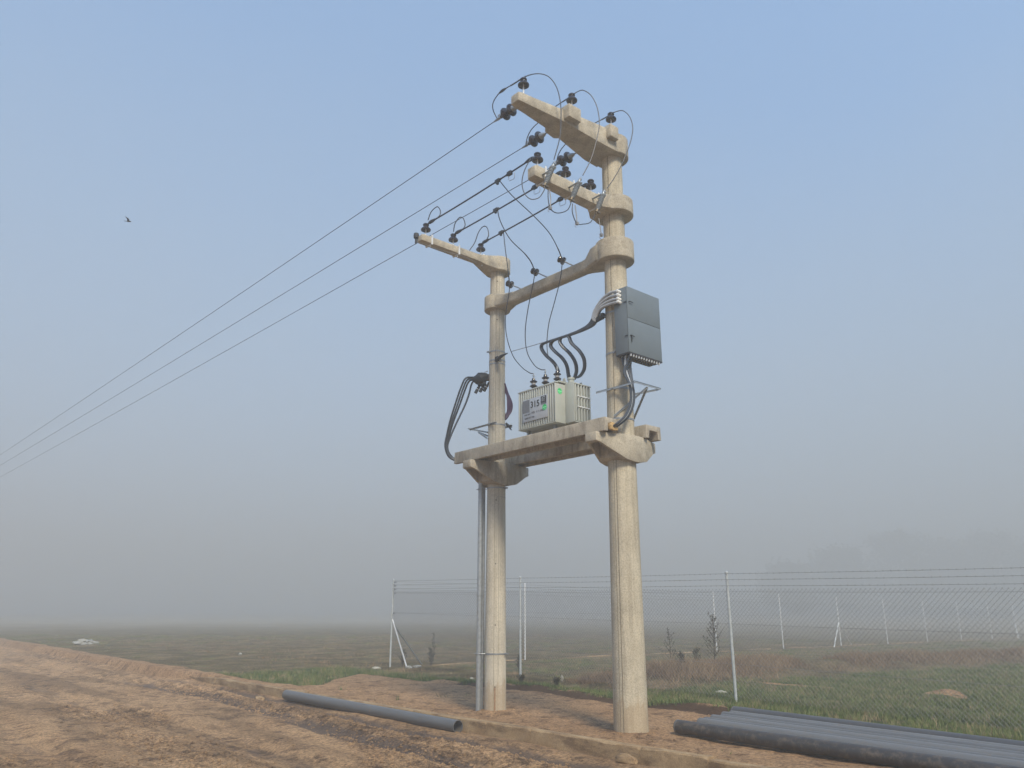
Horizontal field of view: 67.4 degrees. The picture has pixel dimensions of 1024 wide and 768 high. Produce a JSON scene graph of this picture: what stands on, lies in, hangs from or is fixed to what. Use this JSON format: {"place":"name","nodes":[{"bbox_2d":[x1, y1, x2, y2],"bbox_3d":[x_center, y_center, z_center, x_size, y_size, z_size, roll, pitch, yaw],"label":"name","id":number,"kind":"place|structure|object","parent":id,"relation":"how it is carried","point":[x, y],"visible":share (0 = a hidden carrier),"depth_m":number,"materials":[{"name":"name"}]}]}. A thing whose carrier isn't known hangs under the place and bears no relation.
{"place":"outdoors","nodes":[
{"label":"outdoors","id":0,"kind":"place"},
{"bbox_2d":[0,646,658,767],"bbox_3d":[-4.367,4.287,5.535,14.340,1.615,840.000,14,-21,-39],"label":"road","id":1,"kind":"structure","parent":0,"point":[25,676],"depth_m":12.15,"materials":[{"name":"soil"}]},
{"bbox_2d":[282,690,462,731],"bbox_3d":[-2.805,5.941,14.072,0.198,0.201,6.001,14,-21,-39],"label":"plastic pipe","id":2,"kind":"object","parent":1,"relation":"on","point":[436,722],"visible":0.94,"depth_m":13.46,"materials":[{"name":"grey plastic"}]},
{"bbox_2d":[3,682,864,767],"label":"clods","id":3,"kind":"object","parent":1,"relation":"on","point":[275,763],"visible":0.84,"depth_m":11.09,"materials":[{"name":"soil"}]},
{"bbox_2d":[189,676,774,767],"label":"kerb","id":4,"kind":"structure","parent":1,"relation":"on","point":[641,754],"depth_m":10.43,"materials":[{"name":"soil"}]},
{"bbox_2d":[615,753,637,764],"bbox_3d":[1.405,4.640,9.489,0.153,0.145,0.350,14,-21,-39],"label":"stone","id":5,"kind":"object","parent":1,"relation":"on","point":[625,758],"visible":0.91,"depth_m":9.42,"materials":[{"name":"stone"}]},
{"bbox_2d":[0,611,1023,767],"bbox_3d":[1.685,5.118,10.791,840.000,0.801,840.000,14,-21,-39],"label":"ground","id":6,"kind":"structure","parent":0,"point":[524,701],"depth_m":33.49,"materials":[{"name":"soil"}]},
{"bbox_2d":[72,639,98,644],"bbox_3d":[-21.190,12.877,38.158,0.790,0.448,1.042,-7,-18,22],"label":"rubble heap","id":7,"kind":"object","parent":6,"relation":"on","point":[84,641],"visible":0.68,"depth_m":38.00,"materials":[{"name":"white stone"}]},
{"bbox_2d":[398,649,406,666],"bbox_3d":[-3.354,8.483,23.732,0.359,0.593,0.381,14,-21,-39],"label":"weed","id":8,"kind":"object","parent":6,"relation":"on","point":[402,660],"visible":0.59,"depth_m":23.77,"materials":[{"name":"green plant"}]},
{"bbox_2d":[426,648,433,664],"bbox_3d":[-2.545,8.589,24.157,0.288,0.636,0.363,4,-17,-12],"label":"weed","id":9,"kind":"object","parent":6,"relation":"on","point":[431,655],"visible":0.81,"depth_m":24.18,"materials":[{"name":"green plant"}]},
{"bbox_2d":[393,582,523,664],"bbox_3d":[-1.818,8.104,26.024,5.522,2.612,0.536,14,-21,-39],"label":"fence bay","id":10,"kind":"object","parent":6,"relation":"on","point":[398,632],"visible":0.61,"depth_m":25.16,"materials":[{"name":"metal"}]},
{"bbox_2d":[417,234,528,710],"bbox_3d":[-0.731,1.587,13.772,2.580,8.665,0.510,14,-21,-39],"label":"concrete pole","id":11,"kind":"object","parent":6,"relation":"on","point":[495,478],"visible":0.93,"depth_m":13.87,"materials":[{"name":"concrete"}]},
{"bbox_2d":[414,232,418,243],"bbox_3d":[-1.768,-2.694,14.175,0.103,0.210,0.103,14,-21,-39],"label":"tip fitting","id":12,"kind":"object","parent":11,"relation":"attached to","point":[416,235],"visible":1,"depth_m":14.15,"materials":[{"name":"metal"}]},
{"bbox_2d":[421,223,430,234],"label":"pin insulator","id":13,"kind":"object","parent":11,"relation":"on","point":[425,228],"visible":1,"depth_m":14.26,"materials":[{"name":"ceramic"}]},
{"bbox_2d":[428,156,533,223],"bbox_3d":[-0.600,-3.297,13.249,0.063,0.073,2.890,14,-21,-39],"label":"busbar wire","id":14,"kind":"object","parent":13,"relation":"attached to","point":[433,220],"visible":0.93,"depth_m":13.24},
{"bbox_2d":[495,178,501,184],"bbox_3d":[-0.230,-3.384,12.833,0.044,0.097,0.145,14,-21,-39],"label":"tap clamp","id":15,"kind":"object","parent":14,"relation":"attached to","point":[497,180],"visible":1,"depth_m":12.82,"materials":[{"name":"metal"}]},
{"bbox_2d":[500,181,562,365],"bbox_3d":[0.372,-1.855,12.935,0.432,2.929,1.560,-10,-19,31],"label":"drop wire","id":16,"kind":"object","parent":15,"relation":"hanging from","point":[561,263],"visible":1,"depth_m":13.33,"materials":[{"name":"metal"}]},
{"bbox_2d":[506,170,514,180],"bbox_3d":[-0.025,-3.409,12.595,0.052,0.188,0.219,14,-21,-39],"label":"stirrup clamp","id":17,"kind":"object","parent":14,"relation":"attached to","point":[509,173],"visible":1,"depth_m":12.60,"materials":[{"name":"metal"}]},
{"bbox_2d":[521,158,545,199],"bbox_3d":[0.275,-3.200,11.847,0.322,0.998,0.456,9,-18,-28],"label":"wire loop","id":18,"kind":"object","parent":14,"relation":"hanging from","point":[522,185],"visible":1,"depth_m":11.64,"materials":[{"name":"metal"}]},
{"bbox_2d":[448,233,457,244],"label":"pin insulator","id":19,"kind":"object","parent":11,"relation":"on","point":[453,239],"visible":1,"depth_m":14.66,"materials":[{"name":"ceramic"}]},
{"bbox_2d":[455,170,561,233],"bbox_3d":[-0.131,-3.183,13.642,0.063,0.073,2.890,14,-21,-39],"label":"busbar wire","id":20,"kind":"object","parent":19,"relation":"attached to","point":[460,230],"visible":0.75,"depth_m":13.76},
{"bbox_2d":[474,482,486,710],"bbox_3d":[-0.556,3.725,13.503,0.126,4.010,0.168,14,-21,-39],"label":"conduit","id":21,"kind":"object","parent":11,"relation":"attached to","point":[479,653],"visible":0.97,"depth_m":13.47,"materials":[{"name":"metal"}]},
{"bbox_2d":[472,371,488,393],"bbox_3d":[-0.580,-0.039,14.648,0.334,0.455,0.266,14,-21,-39],"label":"cable joint","id":22,"kind":"object","parent":11,"relation":"attached to","point":[481,379],"visible":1,"depth_m":14.60,"materials":[{"name":"rubber"}]},
{"bbox_2d":[444,376,472,460],"bbox_3d":[-0.929,0.641,14.422,0.673,1.679,0.174,-2,-16,7],"label":"outgoing cable","id":23,"kind":"object","parent":22,"relation":"attached to","point":[465,378],"visible":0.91,"depth_m":14.41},
{"bbox_2d":[446,378,471,458],"bbox_3d":[-0.908,0.648,14.458,0.687,1.670,0.134,-2,-16,6],"label":"outgoing cable","id":24,"kind":"object","parent":22,"relation":"attached to","point":[455,411],"visible":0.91,"depth_m":14.50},
{"bbox_2d":[447,379,471,457],"bbox_3d":[-0.889,0.654,14.493,0.700,1.662,0.108,-2,-16,7],"label":"outgoing cable","id":25,"kind":"object","parent":22,"relation":"attached to","point":[457,412],"visible":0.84,"depth_m":14.55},
{"bbox_2d":[448,381,473,457],"bbox_3d":[-0.868,0.667,14.553,0.713,1.654,0.162,-4,-17,14],"label":"outgoing cable","id":26,"kind":"object","parent":22,"relation":"attached to","point":[472,382],"visible":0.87,"depth_m":14.63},
{"bbox_2d":[476,243,484,253],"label":"pin insulator","id":27,"kind":"object","parent":11,"relation":"on","point":[480,248],"visible":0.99,"depth_m":15.09,"materials":[{"name":"ceramic"}]},
{"bbox_2d":[482,183,586,243],"bbox_3d":[0.346,-3.078,14.044,0.063,0.068,2.890,13,-21,-38],"label":"busbar wire","id":28,"kind":"object","parent":27,"relation":"attached to","point":[487,240],"visible":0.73,"depth_m":14.16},
{"bbox_2d":[469,226,488,250],"bbox_3d":[-0.630,-2.842,14.973,0.392,0.545,0.113,-2,-16,8],"label":"wire tail","id":29,"kind":"object","parent":28,"relation":"attached to","point":[478,233],"visible":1,"depth_m":14.98},
{"bbox_2d":[556,196,565,205],"bbox_3d":[0.863,-3.191,13.435,0.052,0.188,0.219,14,-21,-39],"label":"stirrup clamp","id":30,"kind":"object","parent":28,"relation":"attached to","point":[559,199],"visible":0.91,"depth_m":13.45,"materials":[{"name":"metal"}]},
{"bbox_2d":[481,486,484,708],"bbox_3d":[-0.515,3.739,13.623,0.052,4.050,0.052,14,-21,-39],"label":"conduit","id":31,"kind":"object","parent":11,"relation":"attached to","point":[482,644],"visible":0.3,"depth_m":13.58,"materials":[{"name":"metal"}]},
{"bbox_2d":[468,421,511,438],"bbox_3d":[-0.390,0.953,14.559,0.535,0.307,0.847,14,-21,-39],"label":"steel bracket","id":32,"kind":"object","parent":11,"relation":"attached to","point":[480,431],"visible":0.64,"depth_m":14.60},
{"bbox_2d":[495,353,507,361],"bbox_3d":[-0.205,-0.523,14.421,0.069,0.090,0.465,8,-18,-25],"label":"dead end clamp","id":33,"kind":"object","parent":11,"relation":"attached to","point":[497,358],"visible":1,"depth_m":14.45,"materials":[{"name":"metal"}]},
{"bbox_2d":[504,383,512,419],"bbox_3d":[-0.071,0.340,14.526,0.194,0.730,0.083,6,-17,-21],"label":"cable coil","id":34,"kind":"object","parent":11,"relation":"hanging from","point":[509,407],"visible":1,"depth_m":14.51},
{"bbox_2d":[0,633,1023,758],"bbox_3d":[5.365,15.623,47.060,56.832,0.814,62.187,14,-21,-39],"label":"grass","id":35,"kind":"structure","parent":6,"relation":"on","point":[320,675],"depth_m":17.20,"materials":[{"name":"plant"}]},
{"bbox_2d":[516,673,525,681],"bbox_3d":[0.204,6.764,17.573,0.245,0.320,0.325,2,-16,-7],"label":"weed","id":36,"kind":"object","parent":6,"relation":"on","point":[520,677],"visible":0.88,"depth_m":17.52,"materials":[{"name":"green plant"}]},
{"bbox_2d":[551,676,560,685],"bbox_3d":[0.971,6.575,16.913,0.241,0.285,0.264,-7,-18,23],"label":"weed","id":37,"kind":"object","parent":6,"relation":"on","point":[555,679],"visible":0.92,"depth_m":16.88,"materials":[{"name":"green plant"}]},
{"bbox_2d":[511,92,655,732],"bbox_3d":[1.159,0.326,11.652,2.909,9.900,0.686,14,-21,-39],"label":"concrete pole","id":38,"kind":"object","parent":6,"relation":"on","point":[623,453],"visible":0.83,"depth_m":11.81,"materials":[{"name":"concrete"}]},
{"bbox_2d":[492,104,516,122],"bbox_3d":[-0.073,-4.431,12.544,0.217,0.213,0.720,14,-21,-39],"label":"strain insulator","id":39,"kind":"object","parent":38,"relation":"attached to","point":[508,111],"visible":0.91,"depth_m":12.51,"materials":[{"name":"ceramic"}]},
{"bbox_2d":[2,123,491,453],"bbox_3d":[-33.175,5.668,46.215,0.013,0.538,95.908,15,-22,-41],"label":"line conductor","id":40,"kind":"object","parent":39,"relation":"attached to","point":[287,261],"visible":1,"depth_m":17.17,"materials":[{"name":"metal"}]},
{"bbox_2d":[518,77,528,92],"bbox_3d":[0.184,-4.714,12.281,0.185,0.399,0.185,14,-21,-39],"label":"pin insulator","id":41,"kind":"object","parent":38,"relation":"on","point":[523,83],"visible":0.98,"depth_m":12.29,"materials":[{"name":"black ceramic"}]},
{"bbox_2d":[492,73,561,159],"bbox_3d":[0.178,-4.206,12.334,1.197,1.677,0.382,-8,-18,25],"label":"jumper wire","id":42,"kind":"object","parent":41,"relation":"attached to","point":[503,90],"visible":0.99,"depth_m":12.39,"materials":[{"name":"metal"}]},
{"bbox_2d":[520,131,546,148],"bbox_3d":[0.398,-4.170,13.117,0.217,0.213,0.720,14,-21,-39],"label":"strain insulator","id":43,"kind":"object","parent":38,"relation":"attached to","point":[536,138],"visible":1,"depth_m":13.07,"materials":[{"name":"ceramic"}]},
{"bbox_2d":[1,149,519,464],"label":"line conductor","id":44,"kind":"object","parent":43,"relation":"attached to","point":[298,284],"visible":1,"depth_m":18.15,"materials":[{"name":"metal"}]},
{"bbox_2d":[454,416,620,463],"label":"platform beam","id":45,"kind":"structure","parent":38,"relation":"on","point":[552,438],"depth_m":12.66,"materials":[{"name":"concrete"}]},
{"bbox_2d":[608,422,617,430],"bbox_3d":[1.521,0.639,11.579,0.161,0.134,0.063,10,-19,-31],"label":"sealing foam","id":46,"kind":"object","parent":45,"relation":"in","point":[610,426],"visible":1,"depth_m":11.55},
{"bbox_2d":[532,152,542,164],"bbox_3d":[0.404,-3.507,12.142,0.185,0.324,0.185,14,-21,-39],"label":"pin insulator","id":47,"kind":"object","parent":38,"relation":"on","point":[537,158],"visible":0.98,"depth_m":12.14,"materials":[{"name":"black ceramic"}]},
{"bbox_2d":[536,166,546,186],"bbox_3d":[0.464,-3.260,12.125,0.036,0.300,0.216,14,-21,-39],"label":"steel strap","id":48,"kind":"object","parent":38,"relation":"attached to","point":[542,183],"visible":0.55,"depth_m":12.08,"materials":[{"name":"white metal"}]},
{"bbox_2d":[542,161,555,187],"bbox_3d":[0.540,-3.197,11.875,0.318,0.566,0.256,14,-21,-39],"label":"surge arrester","id":49,"kind":"object","parent":38,"relation":"attached to","point":[549,173],"visible":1,"depth_m":11.77,"materials":[{"name":"grey ceramic"}]},
{"bbox_2d":[484,236,633,314],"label":"tie beam","id":50,"kind":"structure","parent":38,"relation":"attached to","point":[601,252],"depth_m":13.42,"materials":[{"name":"concrete"}]},
{"bbox_2d":[505,280,520,288],"bbox_3d":[0.057,-1.863,14.525,0.373,0.240,0.146,-6,-17,21],"label":"post insulator","id":51,"kind":"object","parent":50,"relation":"on","point":[511,284],"visible":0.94,"depth_m":14.53,"materials":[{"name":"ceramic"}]},
{"bbox_2d":[530,268,547,276],"bbox_3d":[0.519,-2.019,14.017,0.381,0.256,0.145,-7,-18,22],"label":"post insulator","id":52,"kind":"object","parent":50,"relation":"on","point":[536,271],"visible":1,"depth_m":14.02,"materials":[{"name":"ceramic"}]},
{"bbox_2d":[557,256,572,265],"bbox_3d":[0.967,-2.146,13.546,0.343,0.236,0.146,1,-16,-3],"label":"post insulator","id":53,"kind":"object","parent":50,"relation":"on","point":[559,259],"visible":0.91,"depth_m":13.52,"materials":[{"name":"ceramic"}]},
{"bbox_2d":[560,166,570,178],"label":"pin insulator","id":54,"kind":"object","parent":38,"relation":"on","point":[565,172],"visible":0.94,"depth_m":12.53,"materials":[{"name":"black ceramic"}]},
{"bbox_2d":[555,152,576,166],"bbox_3d":[0.919,-3.953,13.541,0.217,0.213,0.720,14,-21,-39],"label":"strain insulator","id":55,"kind":"object","parent":38,"relation":"attached to","point":[565,159],"visible":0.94,"depth_m":13.49,"materials":[{"name":"ceramic"}]},
{"bbox_2d":[6,168,548,473],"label":"line conductor","id":56,"kind":"object","parent":55,"relation":"attached to","point":[310,303],"visible":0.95,"depth_m":19.23,"materials":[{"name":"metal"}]},
{"bbox_2d":[566,93,576,104],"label":"pin insulator","id":57,"kind":"object","parent":38,"relation":"on","point":[571,99],"visible":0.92,"depth_m":12.69,"materials":[{"name":"black ceramic"}]},
{"bbox_2d":[525,90,599,175],"bbox_3d":[0.791,-4.064,12.762,1.320,1.708,0.295,-6,-17,21],"label":"jumper wire","id":58,"kind":"object","parent":57,"relation":"attached to","point":[597,133],"visible":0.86,"depth_m":12.79,"materials":[{"name":"metal"}]},
{"bbox_2d":[568,178,582,202],"bbox_3d":[0.973,-3.053,12.226,0.331,0.544,0.256,14,-21,-39],"label":"surge arrester","id":59,"kind":"object","parent":38,"relation":"attached to","point":[576,186],"visible":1,"depth_m":12.13,"materials":[{"name":"grey ceramic"}]},
{"bbox_2d":[548,189,571,213],"bbox_3d":[0.743,-2.754,11.816,0.533,0.357,0.015,14,-21,-39],"label":"wire loop","id":60,"kind":"object","parent":59,"relation":"hanging from","point":[552,210],"visible":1,"depth_m":11.69,"materials":[{"name":"metal"}]},
{"bbox_2d":[505,424,660,466],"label":"platform beam","id":61,"kind":"structure","parent":38,"relation":"on","point":[650,433],"depth_m":13.39,"materials":[{"name":"concrete"}]},
{"bbox_2d":[518,366,590,434],"bbox_3d":[0.730,0.363,13.232,0.800,1.188,1.258,14,-21,-39],"label":"transformer","id":62,"kind":"object","parent":61,"relation":"on","point":[556,403],"visible":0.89,"depth_m":12.85,"materials":[{"name":"paint"}]},
{"bbox_2d":[558,298,616,379],"bbox_3d":[1.246,-0.753,12.669,0.343,1.051,1.410,8,-18,-25],"label":"power cable","id":63,"kind":"object","parent":62,"relation":"attached to","point":[567,351],"visible":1,"depth_m":13.09,"materials":[{"name":"rubber"}]},
{"bbox_2d":[585,179,595,190],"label":"pin insulator","id":64,"kind":"object","parent":38,"relation":"on","point":[590,185],"visible":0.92,"depth_m":12.91,"materials":[{"name":"black ceramic"}]},
{"bbox_2d":[592,189,605,213],"bbox_3d":[1.438,-2.942,12.553,0.233,0.536,0.318,2,-16,-5],"label":"surge arrester","id":65,"kind":"object","parent":38,"relation":"attached to","point":[602,196],"visible":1,"depth_m":12.45,"materials":[{"name":"grey ceramic"}]},
{"bbox_2d":[572,203,595,224],"bbox_3d":[1.141,-2.628,12.141,0.552,0.342,0.015,14,-21,-39],"label":"wire loop","id":66,"kind":"object","parent":65,"relation":"hanging from","point":[575,220],"visible":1,"depth_m":12.02,"materials":[{"name":"metal"}]},
{"bbox_2d":[596,313,604,322],"bbox_3d":[1.400,-1.060,12.632,0.099,0.152,0.293,14,-21,-39],"label":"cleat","id":67,"kind":"object","parent":38,"relation":"attached to","point":[601,317],"visible":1,"depth_m":12.54,"materials":[{"name":"metal"}]},
{"bbox_2d":[606,112,615,123],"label":"pin insulator","id":68,"kind":"object","parent":38,"relation":"on","point":[611,118],"visible":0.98,"depth_m":13.22,"materials":[{"name":"black ceramic"}]},
{"bbox_2d":[556,110,632,187],"bbox_3d":[1.364,-3.935,13.106,1.384,1.705,0.470,-5,-17,17],"label":"jumper wire","id":69,"kind":"object","parent":68,"relation":"attached to","point":[627,149],"visible":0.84,"depth_m":13.25,"materials":[{"name":"metal"}]},
{"bbox_2d":[596,381,660,419],"bbox_3d":[1.840,0.316,12.129,0.685,0.485,0.778,14,-21,-39],"label":"steel bracket","id":70,"kind":"object","parent":38,"relation":"attached to","point":[644,391],"visible":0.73,"depth_m":11.98,"materials":[{"name":"metal"}]},
{"bbox_2d":[614,286,661,366],"bbox_3d":[2.012,-0.912,12.406,0.892,1.162,0.336,14,-21,-39],"label":"control cabinet","id":71,"kind":"object","parent":38,"relation":"attached to","point":[637,327],"visible":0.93,"depth_m":12.26,"materials":[{"name":"metal"}]},
{"bbox_2d":[540,290,617,371],"bbox_3d":[1.202,-0.846,12.970,0.339,0.967,1.913,13,-21,-37],"label":"power cable","id":72,"kind":"object","parent":71,"relation":"attached to","point":[542,350],"visible":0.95,"depth_m":13.39,"materials":[{"name":"rubber"}]},
{"bbox_2d":[549,294,617,377],"bbox_3d":[1.282,-0.769,12.854,0.340,1.047,1.668,13,-20,-37],"label":"power cable","id":73,"kind":"object","parent":71,"relation":"attached to","point":[558,354],"visible":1,"depth_m":13.25,"materials":[{"name":"rubber"}]},
{"bbox_2d":[566,301,617,378],"bbox_3d":[1.327,-0.725,12.696,0.331,0.982,1.394,10,-19,-30],"label":"power cable","id":74,"kind":"object","parent":71,"relation":"attached to","point":[593,324],"visible":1,"depth_m":12.93,"materials":[{"name":"rubber"}]},
{"bbox_2d":[613,355,631,426],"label":"feeder cable","id":75,"kind":"object","parent":71,"relation":"attached to","point":[630,399],"visible":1,"depth_m":11.77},
{"bbox_2d":[615,356,632,426],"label":"feeder cable","id":76,"kind":"object","parent":71,"relation":"attached to","point":[625,359],"visible":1,"depth_m":11.88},
{"bbox_2d":[616,356,632,425],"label":"feeder cable","id":77,"kind":"object","parent":71,"relation":"attached to","point":[630,360],"visible":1,"depth_m":11.93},
{"bbox_2d":[616,357,633,426],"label":"feeder cable","id":78,"kind":"object","parent":71,"relation":"attached to","point":[633,395],"visible":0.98,"depth_m":11.79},
{"bbox_2d":[618,358,633,425],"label":"feeder cable","id":79,"kind":"object","parent":71,"relation":"attached to","point":[622,360],"visible":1,"depth_m":11.91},
{"bbox_2d":[617,358,634,426],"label":"feeder cable","id":80,"kind":"object","parent":71,"relation":"attached to","point":[634,393],"visible":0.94,"depth_m":11.81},
{"bbox_2d":[618,361,634,426],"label":"feeder cable","id":81,"kind":"object","parent":71,"relation":"attached to","point":[630,366],"visible":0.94,"depth_m":11.87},
{"bbox_2d":[660,628,675,659],"bbox_3d":[4.165,7.079,20.508,0.468,1.149,0.497,-5,-17,15],"label":"shrub","id":82,"kind":"object","parent":6,"relation":"on","point":[668,644],"visible":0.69,"depth_m":20.49,"materials":[{"name":"green plant"}]},
{"bbox_2d":[673,651,684,662],"bbox_3d":[4.325,7.081,19.669,0.332,0.531,0.362,1,-16,-3],"label":"weed","id":83,"kind":"object","parent":6,"relation":"on","point":[680,658],"visible":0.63,"depth_m":19.71,"materials":[{"name":"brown plant"}]},
{"bbox_2d":[688,648,700,659],"bbox_3d":[4.893,7.274,20.434,0.348,0.583,0.336,8,-18,-25],"label":"weed","id":84,"kind":"object","parent":6,"relation":"on","point":[696,655],"visible":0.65,"depth_m":20.43,"materials":[{"name":"brown plant"}]},
{"bbox_2d":[389,567,1023,729],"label":"chain link fence","id":85,"kind":"object","parent":6,"relation":"on","point":[733,662],"visible":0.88,"depth_m":14.95,"materials":[{"name":"metal"}]},
{"bbox_2d":[697,612,721,658],"bbox_3d":[5.490,7.020,21.142,0.697,1.488,0.719,2,-16,-6],"label":"shrub","id":86,"kind":"object","parent":6,"relation":"on","point":[713,635],"visible":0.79,"depth_m":21.13,"materials":[{"name":"green plant"}]},
{"bbox_2d":[436,638,1007,664],"bbox_3d":[23.348,15.777,46.264,71.340,0.915,0.160,14,-21,-39],"label":"fence footing","id":87,"kind":"object","parent":6,"relation":"on","point":[719,651],"visible":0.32,"depth_m":34.66,"materials":[{"name":"concrete"}]},
{"bbox_2d":[524,583,1018,659],"bbox_3d":[20.369,13.678,44.061,52.734,3.313,0.845,14,-21,-39],"label":"chain link fence","id":88,"kind":"object","parent":87,"relation":"on","point":[1011,629],"visible":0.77,"depth_m":38.43,"materials":[{"name":"white metal"}]},
{"bbox_2d":[754,556,829,614],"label":"tree","id":89,"kind":"object","parent":6,"relation":"on","point":[789,568],"visible":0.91,"depth_m":251.15,"materials":[{"name":"grey plant"}]},
{"bbox_2d":[803,542,883,614],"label":"tree","id":90,"kind":"object","parent":6,"relation":"on","point":[837,559],"visible":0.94,"depth_m":254.29,"materials":[{"name":"grey plant"}]},
{"bbox_2d":[673,719,1023,767],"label":"plastic pipe","id":91,"kind":"object","parent":6,"relation":"on","point":[863,753],"visible":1,"depth_m":9.05,"materials":[{"name":"plastic"}]},
{"bbox_2d":[697,718,1023,766],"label":"plastic pipe","id":92,"kind":"object","parent":6,"relation":"on","point":[1005,761],"visible":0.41,"depth_m":8.97,"materials":[{"name":"dark pvc plastic"}]},
{"bbox_2d":[704,717,1023,760],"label":"plastic pipe","id":93,"kind":"object","parent":6,"relation":"on","point":[983,754],"visible":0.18,"depth_m":9.13,"materials":[{"name":"plastic"}]},
{"bbox_2d":[710,714,1023,758],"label":"plastic pipe","id":94,"kind":"object","parent":6,"relation":"on","point":[877,737],"visible":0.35,"depth_m":9.41,"materials":[{"name":"dark pvc plastic"}]},
{"bbox_2d":[720,711,1023,751],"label":"plastic pipe","id":95,"kind":"object","parent":6,"relation":"on","point":[887,733],"visible":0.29,"depth_m":9.77,"materials":[{"name":"plastic"}]},
{"bbox_2d":[721,714,1023,754],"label":"plastic pipe","id":96,"kind":"object","parent":6,"relation":"on","point":[961,745],"visible":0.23,"depth_m":9.52,"materials":[{"name":"plastic"}]},
{"bbox_2d":[729,710,1023,748],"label":"plastic pipe","id":97,"kind":"object","parent":6,"relation":"on","point":[958,739],"visible":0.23,"depth_m":9.90,"materials":[{"name":"dark pvc plastic"}]},
{"bbox_2d":[730,706,1023,745],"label":"plastic pipe","id":98,"kind":"object","parent":6,"relation":"on","point":[889,727],"visible":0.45,"depth_m":10.20,"materials":[{"name":"plastic"}]},
{"bbox_2d":[860,527,953,614],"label":"tree","id":99,"kind":"object","parent":6,"relation":"on","point":[892,546],"visible":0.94,"depth_m":258.16,"materials":[{"name":"grey plant"}]},
{"bbox_2d":[912,532,993,614],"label":"tree","id":100,"kind":"object","parent":6,"relation":"on","point":[944,548],"visible":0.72,"depth_m":262.15,"materials":[{"name":"grey plant"}]},
{"bbox_2d":[947,525,1023,614],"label":"tree","id":101,"kind":"object","parent":6,"relation":"on","point":[982,543],"visible":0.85,"depth_m":259.92,"materials":[{"name":"grey plant"}]},
{"bbox_2d":[0,0,1023,612],"label":"sky","id":102,"kind":"structure","parent":0,"point":[826,228],"materials":[{"name":"blue"}]},
{"bbox_2d":[103,633,1023,733],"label":"dry grass","id":103,"kind":"structure","parent":0,"point":[917,655],"depth_m":22.63,"materials":[{"name":"plant"}]},
{"bbox_3d":[-0.282,-3.117,13.800,0.044,0.097,0.145,14,-21,-39],"label":"tap clamp","id":104,"kind":"object","parent":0,"visible":0},
{"bbox_2d":[497,211,544,369],"bbox_3d":[0.093,-1.680,13.615,0.877,2.976,0.556,14,-21,-39],"label":"drop wire","id":105,"kind":"object","parent":104,"relation":"hanging from","point":[531,290],"visible":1,"depth_m":13.89,"materials":[{"name":"metal"}]},
{"bbox_3d":[-0.200,-2.881,14.662,0.044,0.097,0.145,14,-21,-39],"label":"tap clamp","id":106,"kind":"object","parent":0,"visible":0},
{"bbox_2d":[503,233,532,373],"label":"drop wire","id":107,"kind":"object","parent":106,"relation":"hanging from","point":[507,304],"visible":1,"depth_m":14.44,"materials":[{"name":"metal"}]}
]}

